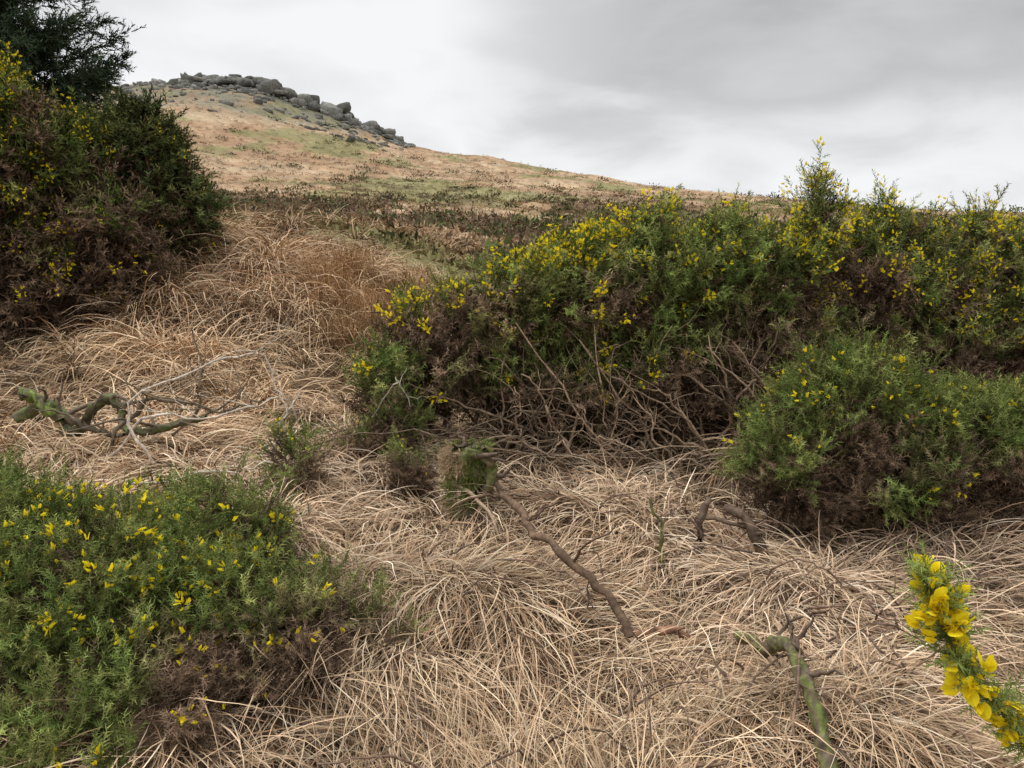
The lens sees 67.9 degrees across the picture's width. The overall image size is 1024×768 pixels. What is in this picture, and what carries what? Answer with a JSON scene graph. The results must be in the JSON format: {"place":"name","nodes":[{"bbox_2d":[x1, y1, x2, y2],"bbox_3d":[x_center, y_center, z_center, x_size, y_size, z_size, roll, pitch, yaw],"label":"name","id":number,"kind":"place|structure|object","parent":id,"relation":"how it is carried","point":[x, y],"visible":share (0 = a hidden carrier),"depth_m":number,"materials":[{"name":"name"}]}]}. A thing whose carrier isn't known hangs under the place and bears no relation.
{"place":"outdoors","nodes":[
{"label":"outdoors","id":0,"kind":"place"},
{"bbox_2d":[0,81,1023,767],"bbox_3d":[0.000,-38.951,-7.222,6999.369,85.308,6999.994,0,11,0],"label":"ground","id":1,"kind":"structure","parent":0,"point":[268,133],"depth_m":7.38,"materials":[{"name":"beige plant"}]},
{"bbox_2d":[0,0,145,122],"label":"conifer tree","id":2,"kind":"object","parent":1,"relation":"on","point":[32,43],"visible":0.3,"depth_m":11.04,"materials":[{"name":"green plant"}]},
{"bbox_2d":[0,39,193,344],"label":"gorse bush","id":3,"kind":"object","parent":1,"relation":"on","point":[65,228],"visible":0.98,"depth_m":9.21,"materials":[{"name":"green plant"}]},
{"bbox_2d":[10,328,263,450],"bbox_3d":[-2.600,0.034,5.074,2.073,0.809,1.110,0,11,0],"label":"dead mossy branch","id":4,"kind":"object","parent":1,"relation":"on","point":[55,410],"visible":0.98,"depth_m":5.21,"materials":[{"name":"wood"}]},
{"bbox_2d":[70,82,246,279],"bbox_3d":[-5.193,-2.623,10.756,2.656,3.105,2.122,5,12,26],"label":"gorse bush","id":5,"kind":"object","parent":1,"relation":"on","point":[161,166],"visible":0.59,"depth_m":10.29,"materials":[{"name":"green plant"}]},
{"bbox_2d":[0,441,434,767],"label":"gorse bush","id":6,"kind":"object","parent":1,"relation":"on","point":[176,585],"visible":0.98,"depth_m":2.69,"materials":[{"name":"green plant"}]},
{"bbox_2d":[82,72,415,151],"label":"tor rocks","id":7,"kind":"object","parent":1,"relation":"on","point":[274,88],"visible":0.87,"depth_m":369.09,"materials":[{"name":"stone"}]},
{"bbox_2d":[236,409,338,500],"bbox_3d":[-1.280,0.418,4.401,0.616,0.678,0.530,7,13,34],"label":"gorse seedling","id":8,"kind":"object","parent":1,"relation":"on","point":[307,460],"visible":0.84,"depth_m":4.33,"materials":[{"name":"green plant"}]},
{"bbox_2d":[324,402,414,469],"bbox_3d":[-0.972,0.447,5.168,0.640,0.612,0.511,3,11,14],"label":"gorse seedling","id":9,"kind":"object","parent":1,"relation":"on","point":[356,445],"visible":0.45,"depth_m":5.07,"materials":[{"name":"green plant"}]},
{"bbox_2d":[355,371,440,460],"bbox_3d":[-0.762,0.228,5.031,0.588,0.643,0.599,0,11,0],"label":"gorse seedling","id":10,"kind":"object","parent":1,"relation":"on","point":[411,422],"visible":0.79,"depth_m":4.98,"materials":[{"name":"green plant"}]},
{"bbox_2d":[369,424,446,498],"bbox_3d":[-0.601,0.470,4.526,0.517,0.522,0.468,0,11,0],"label":"gorse seedling","id":11,"kind":"object","parent":1,"relation":"on","point":[416,469],"visible":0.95,"depth_m":4.47,"materials":[{"name":"green plant"}]},
{"bbox_2d":[436,433,512,521],"bbox_3d":[-0.200,0.538,4.122,0.427,0.532,0.379,2,11,10],"label":"mossy stump","id":12,"kind":"object","parent":1,"relation":"on","point":[469,459],"visible":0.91,"depth_m":4.03,"materials":[{"name":"green plant"}]},
{"bbox_2d":[0,195,1023,767],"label":"moor grass","id":13,"kind":"structure","parent":1,"relation":"on","point":[320,285],"depth_m":3.44,"materials":[{"name":"beige plant"}]},
{"bbox_2d":[109,311,428,485],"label":"bleached dead twigs","id":14,"kind":"object","parent":13,"relation":"on","point":[137,441],"visible":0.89,"depth_m":4.74,"materials":[{"name":"grey wood"}]},
{"bbox_2d":[733,613,843,767],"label":"mossy branch","id":15,"kind":"object","parent":13,"relation":"on","point":[773,645],"visible":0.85,"depth_m":2.27,"materials":[{"name":"green plant"}]},
{"bbox_2d":[437,478,633,638],"bbox_3d":[0.063,0.653,3.553,0.475,0.408,1.615,-6,12,-31],"label":"fallen branch","id":16,"kind":"object","parent":1,"relation":"on","point":[571,563],"visible":0.89,"depth_m":3.36,"materials":[{"name":"brown wood"}]},
{"bbox_2d":[299,295,831,478],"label":"bare gorse stems","id":17,"kind":"object","parent":1,"relation":"on","point":[606,443],"visible":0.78,"depth_m":5.12,"materials":[{"name":"brown plant"}]},
{"bbox_2d":[109,93,1023,274],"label":"heather scrub","id":18,"kind":"object","parent":1,"relation":"on","point":[511,225],"visible":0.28,"depth_m":63.50,"materials":[{"name":"brown plant"}]},
{"bbox_2d":[116,87,1022,279],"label":"hill grass tufts","id":19,"kind":"object","parent":1,"relation":"on","point":[430,251],"visible":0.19,"depth_m":94.41,"materials":[{"name":"beige plant"}]},
{"bbox_2d":[333,136,865,460],"bbox_3d":[0.759,-0.539,5.681,4.129,2.566,1.736,-1,11,-6],"label":"gorse bush","id":20,"kind":"object","parent":1,"relation":"on","point":[712,259],"visible":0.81,"depth_m":5.34,"materials":[{"name":"green plant"}]},
{"bbox_2d":[636,624,689,638],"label":"broken branch","id":21,"kind":"object","parent":1,"relation":"on","point":[679,630],"visible":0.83,"depth_m":2.97,"materials":[{"name":"brown plant"}]},
{"bbox_2d":[317,427,1023,767],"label":"twig litter","id":22,"kind":"object","parent":1,"relation":"on","point":[630,704],"visible":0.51,"depth_m":2.85,"materials":[{"name":"brown plant"}]},
{"bbox_2d":[649,495,770,567],"bbox_3d":[0.979,0.669,3.752,0.661,0.363,0.465,0,11,0],"label":"dead gorse stump","id":23,"kind":"object","parent":1,"relation":"on","point":[754,534],"visible":0.98,"depth_m":3.69,"materials":[{"name":"brown wood"}]},
{"bbox_2d":[710,323,1023,552],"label":"gorse bush","id":24,"kind":"object","parent":1,"relation":"on","point":[955,450],"visible":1,"depth_m":3.77,"materials":[{"name":"green plant"}]},
{"bbox_2d":[757,169,1023,412],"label":"gorse bush","id":25,"kind":"object","parent":1,"relation":"on","point":[970,312],"visible":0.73,"depth_m":5.78,"materials":[{"name":"green plant"}]},
{"bbox_2d":[886,532,1023,767],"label":"flowering gorse branch","id":26,"kind":"object","parent":1,"relation":"on","point":[943,614],"visible":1,"depth_m":0.77,"materials":[{"name":"yellow plant"}]},
{"bbox_2d":[17,0,1023,211],"label":"sky","id":27,"kind":"structure","parent":0,"point":[927,96],"materials":[{"name":"white"}]}
]}

